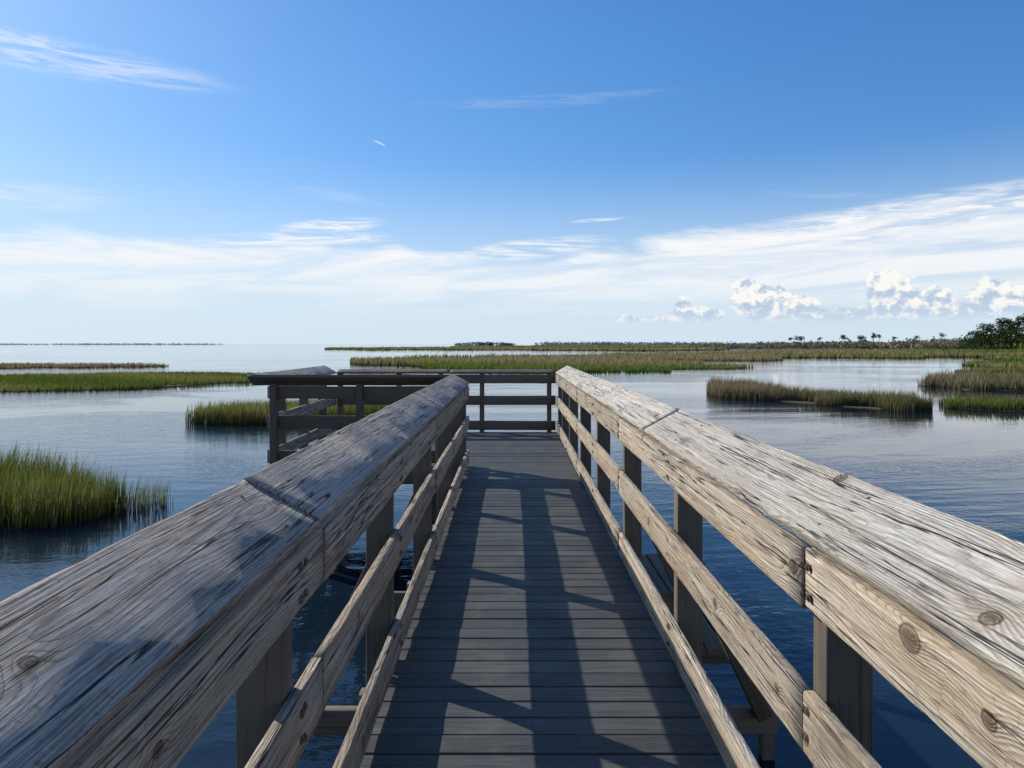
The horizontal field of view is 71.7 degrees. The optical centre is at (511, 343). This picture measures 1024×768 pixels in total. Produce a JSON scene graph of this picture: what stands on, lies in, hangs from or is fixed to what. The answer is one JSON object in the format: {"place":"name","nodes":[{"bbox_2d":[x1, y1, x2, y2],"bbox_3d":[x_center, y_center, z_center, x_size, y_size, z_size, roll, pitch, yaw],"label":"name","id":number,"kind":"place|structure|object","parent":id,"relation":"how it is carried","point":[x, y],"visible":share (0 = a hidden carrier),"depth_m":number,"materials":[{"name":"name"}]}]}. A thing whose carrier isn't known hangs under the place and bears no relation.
{"place":"outdoors","nodes":[
{"label":"outdoors","id":0,"kind":"place"},
{"bbox_2d":[0,439,127,528],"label":"marsh grass","id":1,"kind":"structure","parent":0,"point":[42,495],"depth_m":12.21,"materials":[{"name":"green plant"}]},
{"bbox_2d":[0,362,168,368],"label":"marsh grass","id":2,"kind":"structure","parent":0,"point":[3,365],"depth_m":91.60,"materials":[{"name":"green plant"}]},
{"bbox_2d":[0,343,223,344],"bbox_3d":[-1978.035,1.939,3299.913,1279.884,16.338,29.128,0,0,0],"label":"distant shore","id":3,"kind":"structure","parent":0,"point":[114,344],"depth_m":3297.02,"materials":[{"name":"green plant"}]},
{"bbox_2d":[0,370,259,391],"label":"marsh grass","id":4,"kind":"structure","parent":0,"point":[96,380],"depth_m":54.11,"materials":[{"name":"green plant"}]},
{"bbox_2d":[107,474,172,515],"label":"marsh grass","id":5,"kind":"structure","parent":0,"point":[139,502],"depth_m":12.87,"materials":[{"name":"green plant"}]},
{"bbox_2d":[184,398,388,424],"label":"marsh grass","id":6,"kind":"structure","parent":0,"point":[241,413],"depth_m":26.70,"materials":[{"name":"green plant"}]},
{"bbox_2d":[0,344,1023,767],"bbox_3d":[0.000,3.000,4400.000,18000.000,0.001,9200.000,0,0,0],"label":"water","id":7,"kind":"structure","parent":0,"point":[964,464],"depth_m":19.93,"materials":[{"name":"blue liquid"}]},
{"bbox_2d":[267,432,573,521],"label":"observation platform","id":8,"kind":"structure","parent":7,"relation":"in","point":[533,449],"depth_m":11.53,"materials":[{"name":"grey wood"}]},
{"bbox_2d":[253,365,336,462],"bbox_3d":[-3.541,1.359,11.902,0.256,1.882,3.791,0,0,0],"label":"wooden railing","id":9,"kind":"object","parent":8,"relation":"attached to","point":[305,438],"visible":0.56,"depth_m":11.86,"materials":[{"name":"grey wood"}]},
{"bbox_2d":[247,374,449,509],"bbox_3d":[-2.257,1.361,9.878,2.790,1.878,0.259,0,0,0],"label":"wooden railing","id":10,"kind":"object","parent":8,"relation":"attached to","point":[359,392],"visible":0.57,"depth_m":9.96,"materials":[{"name":"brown wood"}]},
{"bbox_2d":[337,369,554,431],"bbox_3d":[-1.286,1.398,13.919,4.264,1.804,0.249,0,0,0],"label":"wooden railing","id":11,"kind":"object","parent":8,"relation":"attached to","point":[483,376],"visible":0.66,"depth_m":13.80,"materials":[{"name":"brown wood"}]},
{"bbox_2d":[312,433,777,767],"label":"boardwalk","id":12,"kind":"structure","parent":7,"relation":"in","point":[533,639],"depth_m":3.86,"materials":[{"name":"grey wood"}]},
{"bbox_2d":[0,374,469,767],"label":"wooden railing","id":13,"kind":"object","parent":12,"relation":"attached to","point":[159,644],"visible":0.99,"depth_m":1.74,"materials":[{"name":"grey wood"}]},
{"bbox_2d":[555,366,1023,767],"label":"wooden railing","id":14,"kind":"object","parent":12,"relation":"attached to","point":[879,580],"visible":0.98,"depth_m":2.05,"materials":[{"name":"brown wood"}]},
{"bbox_2d":[619,554,777,759],"bbox_3d":[1.500,3.329,6.150,0.900,2.341,2.300,0,0,0],"label":"landing","id":15,"kind":"object","parent":7,"relation":"in","point":[713,651],"visible":0.16,"depth_m":5.20,"materials":[{"name":"brown wood"}]},
{"bbox_2d":[789,332,944,342],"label":"distant trees","id":16,"kind":"object","parent":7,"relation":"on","point":[873,336],"visible":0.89,"depth_m":548.46,"materials":[{"name":"green plant"}]},
{"bbox_2d":[966,330,982,349],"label":"pine tree","id":17,"kind":"object","parent":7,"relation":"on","point":[970,333],"visible":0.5,"depth_m":369.25,"materials":[{"name":"green plant"}]},
{"bbox_2d":[958,333,1018,349],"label":"undergrowth","id":18,"kind":"object","parent":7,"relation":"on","point":[969,345],"visible":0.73,"depth_m":344.86,"materials":[{"name":"green plant"}]},
{"bbox_2d":[984,323,997,340],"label":"pine tree","id":19,"kind":"object","parent":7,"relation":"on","point":[990,329],"visible":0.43,"depth_m":373.36,"materials":[{"name":"green plant"}]},
{"bbox_2d":[992,325,1005,346],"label":"pine tree","id":20,"kind":"object","parent":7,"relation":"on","point":[997,332],"visible":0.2,"depth_m":375.62,"materials":[{"name":"green plant"}]},
{"bbox_2d":[994,317,1012,349],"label":"pine tree","id":21,"kind":"object","parent":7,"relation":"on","point":[1003,334],"visible":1,"depth_m":342.07,"materials":[{"name":"green plant"}]},
{"bbox_2d":[1001,318,1017,346],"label":"pine tree","id":22,"kind":"object","parent":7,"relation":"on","point":[1009,324],"visible":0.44,"depth_m":352.83,"materials":[{"name":"green plant"}]},
{"bbox_2d":[1006,323,1018,347],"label":"pine tree","id":23,"kind":"object","parent":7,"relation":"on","point":[1010,333],"visible":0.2,"depth_m":369.97,"materials":[{"name":"green plant"}]},
{"bbox_2d":[1009,315,1023,343],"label":"pine tree","id":24,"kind":"object","parent":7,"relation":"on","point":[1017,324],"visible":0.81,"depth_m":344.42,"materials":[{"name":"green plant"}]},
{"bbox_2d":[1016,313,1023,342],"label":"pine tree","id":25,"kind":"object","parent":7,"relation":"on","point":[1022,330],"visible":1,"depth_m":334.16,"materials":[{"name":"green plant"}]},
{"bbox_2d":[0,0,1023,343],"label":"sky","id":26,"kind":"structure","parent":0,"point":[172,171],"materials":[{"name":"blue"}]},
{"bbox_2d":[324,340,1023,350],"bbox_3d":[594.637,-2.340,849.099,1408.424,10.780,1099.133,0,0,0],"label":"marsh grass","id":27,"kind":"structure","parent":0,"point":[654,347],"depth_m":372.53,"materials":[{"name":"green plant"}]},
{"bbox_2d":[350,347,1023,371],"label":"marsh grass","id":28,"kind":"structure","parent":0,"point":[639,361],"depth_m":111.19,"materials":[{"name":"green plant"}]},
{"bbox_2d":[765,399,919,410],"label":"mud bank","id":29,"kind":"structure","parent":0,"point":[866,406],"depth_m":34.15,"materials":[{"name":"brown soil"}]},
{"bbox_2d":[705,374,935,412],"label":"marsh grass","id":30,"kind":"structure","parent":29,"relation":"on","point":[748,389],"depth_m":36.41,"materials":[{"name":"green plant"}]},
{"bbox_2d":[970,323,996,349],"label":"pine tree","id":31,"kind":"object","parent":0,"point":[986,337],"visible":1,"depth_m":331.58,"materials":[{"name":"green plant"}]},
{"bbox_2d":[954,366,1023,372],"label":"marsh grass","id":32,"kind":"structure","parent":0,"point":[999,369],"depth_m":74.53,"materials":[{"name":"green plant"}]},
{"bbox_2d":[959,388,1021,390],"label":"mud bank","id":33,"kind":"structure","parent":0,"point":[989,389],"depth_m":45.54,"materials":[{"name":"brown soil"}]},
{"bbox_2d":[917,366,1023,390],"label":"marsh grass","id":34,"kind":"structure","parent":33,"relation":"on","point":[987,380],"depth_m":48.16,"materials":[{"name":"green plant"}]},
{"bbox_2d":[958,407,1023,411],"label":"mud bank","id":35,"kind":"structure","parent":0,"point":[994,410],"depth_m":31.78,"materials":[{"name":"brown soil"}]},
{"bbox_2d":[938,394,1023,410],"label":"marsh grass","id":36,"kind":"structure","parent":35,"relation":"on","point":[994,403],"depth_m":32.62,"materials":[{"name":"green plant"}]},
{"label":"ground","id":37,"kind":"structure","parent":0,"visible":0},
{"bbox_2d":[454,341,514,344],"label":"wooded island","id":38,"kind":"structure","parent":37,"relation":"on","point":[482,343],"depth_m":1478.07,"materials":[{"name":"green plant"}]},
{"bbox_2d":[535,341,874,344],"bbox_3d":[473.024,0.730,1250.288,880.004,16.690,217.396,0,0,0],"label":"distant treeline","id":39,"kind":"object","parent":37,"relation":"on","point":[601,343],"visible":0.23,"depth_m":1203.98,"materials":[{"name":"green plant"}]},
{"bbox_2d":[673,336,1020,348],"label":"distant shrubs","id":40,"kind":"object","parent":37,"relation":"on","point":[819,344],"visible":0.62,"depth_m":454.06,"materials":[{"name":"green plant"}]}
]}

